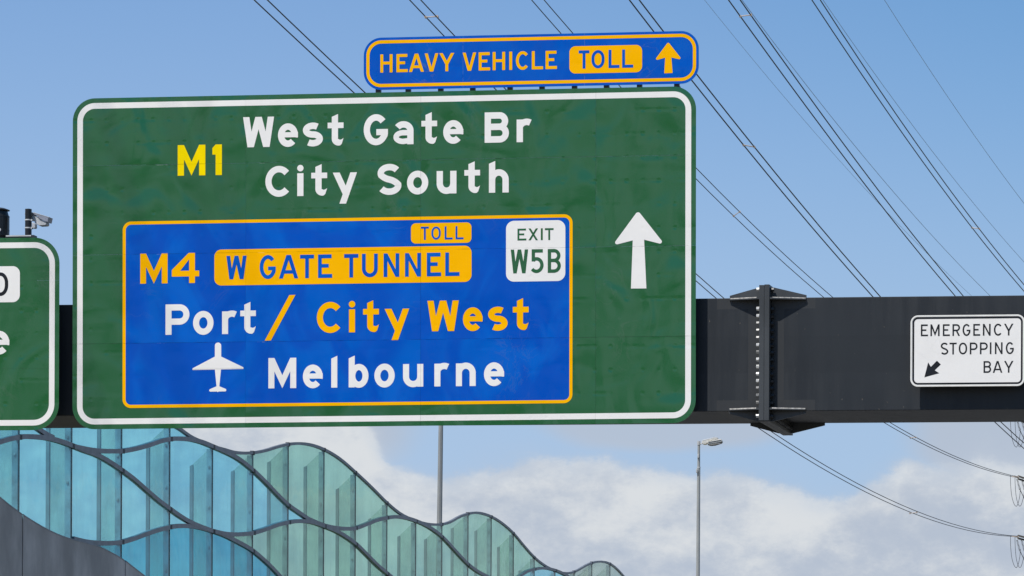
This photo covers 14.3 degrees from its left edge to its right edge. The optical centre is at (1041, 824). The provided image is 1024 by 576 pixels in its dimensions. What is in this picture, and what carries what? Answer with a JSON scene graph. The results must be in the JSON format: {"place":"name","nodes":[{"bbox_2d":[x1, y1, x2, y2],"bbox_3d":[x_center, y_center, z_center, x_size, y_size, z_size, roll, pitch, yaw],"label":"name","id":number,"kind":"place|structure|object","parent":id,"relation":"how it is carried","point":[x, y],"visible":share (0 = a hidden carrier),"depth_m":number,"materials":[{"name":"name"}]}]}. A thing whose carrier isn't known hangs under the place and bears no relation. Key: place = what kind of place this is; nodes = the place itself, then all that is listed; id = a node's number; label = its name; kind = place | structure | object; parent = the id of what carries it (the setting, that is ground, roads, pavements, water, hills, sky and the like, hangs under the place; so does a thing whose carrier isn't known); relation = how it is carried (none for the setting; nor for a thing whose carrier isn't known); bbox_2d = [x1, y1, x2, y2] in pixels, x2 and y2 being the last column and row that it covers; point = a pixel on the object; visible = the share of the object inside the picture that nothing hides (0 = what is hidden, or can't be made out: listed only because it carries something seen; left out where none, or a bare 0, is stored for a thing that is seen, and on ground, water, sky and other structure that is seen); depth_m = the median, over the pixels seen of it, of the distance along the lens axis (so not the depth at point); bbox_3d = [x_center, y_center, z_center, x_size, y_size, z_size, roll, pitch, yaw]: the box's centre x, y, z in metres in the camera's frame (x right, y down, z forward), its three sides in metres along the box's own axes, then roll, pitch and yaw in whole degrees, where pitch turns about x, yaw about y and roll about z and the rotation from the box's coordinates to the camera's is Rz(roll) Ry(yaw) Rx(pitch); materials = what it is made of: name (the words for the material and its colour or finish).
{"place":"outdoors","nodes":[
{"label":"outdoors","id":0,"kind":"place"},
{"bbox_2d":[0,497,144,575],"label":"concrete wall","id":1,"kind":"structure","parent":0,"point":[29,547],"depth_m":64.42,"materials":[{"name":"stone"}]},
{"bbox_2d":[0,428,623,575],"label":"glass wall","id":2,"kind":"structure","parent":0,"point":[48,437],"depth_m":77.78,"materials":[{"name":"glass"}]},
{"bbox_2d":[0,0,1023,575],"label":"sky","id":3,"kind":"structure","parent":0,"point":[624,496],"materials":[{"name":"blue"}]},
{"bbox_3d":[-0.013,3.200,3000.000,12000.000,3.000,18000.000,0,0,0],"label":"ground","id":4,"kind":"structure","parent":0,"visible":0},
{"bbox_2d":[436,426,442,575],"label":"pole","id":5,"kind":"object","parent":4,"relation":"on","point":[440,474],"depth_m":149.93,"materials":[{"name":"metal"}]},
{"bbox_2d":[23,284,1023,435],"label":"sign gantry","id":6,"kind":"object","parent":4,"relation":"on","point":[777,360],"visible":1,"depth_m":45.34,"materials":[{"name":"black metal"}]},
{"bbox_2d":[0,207,9,237],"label":"black canister","id":7,"kind":"object","parent":6,"relation":"on","point":[4,223],"visible":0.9,"depth_m":46.51,"materials":[{"name":"paint"}]},
{"bbox_2d":[5,209,52,280],"bbox_3d":[-11.800,-6.591,46.605,0.498,1.154,0.240,0,0,6],"label":"security camera","id":8,"kind":"object","parent":6,"relation":"on","point":[39,220],"visible":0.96,"depth_m":46.53,"materials":[{"name":"black paint"}]},
{"bbox_2d":[0,238,59,429],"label":"direction sign","id":9,"kind":"object","parent":6,"relation":"attached to","point":[29,330],"visible":1,"depth_m":46.08,"materials":[{"name":"metal"}]},
{"bbox_2d":[72,87,695,428],"bbox_3d":[-7.538,-6.464,45.769,7.310,3.815,0.094,0,0,7],"label":"direction sign","id":10,"kind":"object","parent":6,"relation":"attached to","point":[385,266],"visible":1,"depth_m":45.72,"materials":[{"name":"metal"}]},
{"bbox_2d":[364,31,698,92],"bbox_3d":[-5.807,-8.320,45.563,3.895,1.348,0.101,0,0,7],"label":"toll sign","id":11,"kind":"object","parent":10,"relation":"attached to","point":[540,61],"visible":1,"depth_m":45.51,"materials":[{"name":"metal"}]},
{"bbox_2d":[910,314,1023,386],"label":"emergency bay sign","id":12,"kind":"object","parent":6,"relation":"attached to","point":[963,350],"visible":1,"depth_m":45.00,"materials":[{"name":"metal"}]},
{"bbox_2d":[696,437,722,575],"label":"street lamp","id":13,"kind":"object","parent":4,"relation":"on","point":[714,441],"visible":1,"depth_m":149.94,"materials":[{"name":"metal"}]},
{"bbox_2d":[1010,422,1023,567],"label":"pylon","id":14,"kind":"object","parent":4,"relation":"on","point":[1022,480],"visible":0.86,"depth_m":177.99,"materials":[{"name":"metal"}]},
{"bbox_2d":[254,0,1012,536],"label":"power line","id":15,"kind":"object","parent":14,"relation":"attached to","point":[758,428],"visible":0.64,"depth_m":132.50,"materials":[{"name":"metal"}]},
{"bbox_2d":[531,0,831,296],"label":"power line","id":16,"kind":"object","parent":14,"relation":"attached to","point":[711,183],"visible":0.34,"depth_m":126.68,"materials":[{"name":"metal"}]},
{"bbox_2d":[409,0,1016,476],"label":"power line","id":17,"kind":"object","parent":14,"relation":"attached to","point":[703,280],"visible":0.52,"depth_m":124.33,"materials":[{"name":"metal"}]},
{"bbox_2d":[629,0,1023,448],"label":"power line","id":18,"kind":"object","parent":14,"relation":"attached to","point":[753,146],"visible":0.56,"depth_m":106.25,"materials":[{"name":"metal"}]},
{"bbox_2d":[706,2,965,290],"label":"earth wire","id":19,"kind":"object","parent":14,"relation":"attached to","point":[829,149],"visible":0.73,"depth_m":166.56,"materials":[{"name":"grey metal"}]},
{"bbox_2d":[728,0,962,295],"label":"power line","id":20,"kind":"object","parent":14,"relation":"attached to","point":[740,16],"visible":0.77,"depth_m":113.70,"materials":[{"name":"metal"}]},
{"bbox_2d":[742,0,989,295],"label":"earth wire","id":21,"kind":"object","parent":14,"relation":"attached to","point":[856,147],"visible":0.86,"depth_m":122.23,"materials":[{"name":"grey metal"}]},
{"bbox_2d":[812,0,1023,290],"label":"power line","id":22,"kind":"object","parent":14,"relation":"attached to","point":[913,139],"visible":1,"depth_m":123.97,"materials":[{"name":"metal"}]},
{"bbox_2d":[823,0,1023,261],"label":"earth wire","id":23,"kind":"object","parent":14,"relation":"attached to","point":[915,129],"visible":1,"depth_m":131.05,"materials":[{"name":"grey metal"}]},
{"bbox_2d":[885,1,1023,202],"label":"earth wire","id":24,"kind":"object","parent":14,"relation":"attached to","point":[950,100],"visible":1,"depth_m":137.63,"materials":[{"name":"grey metal"}]}
]}

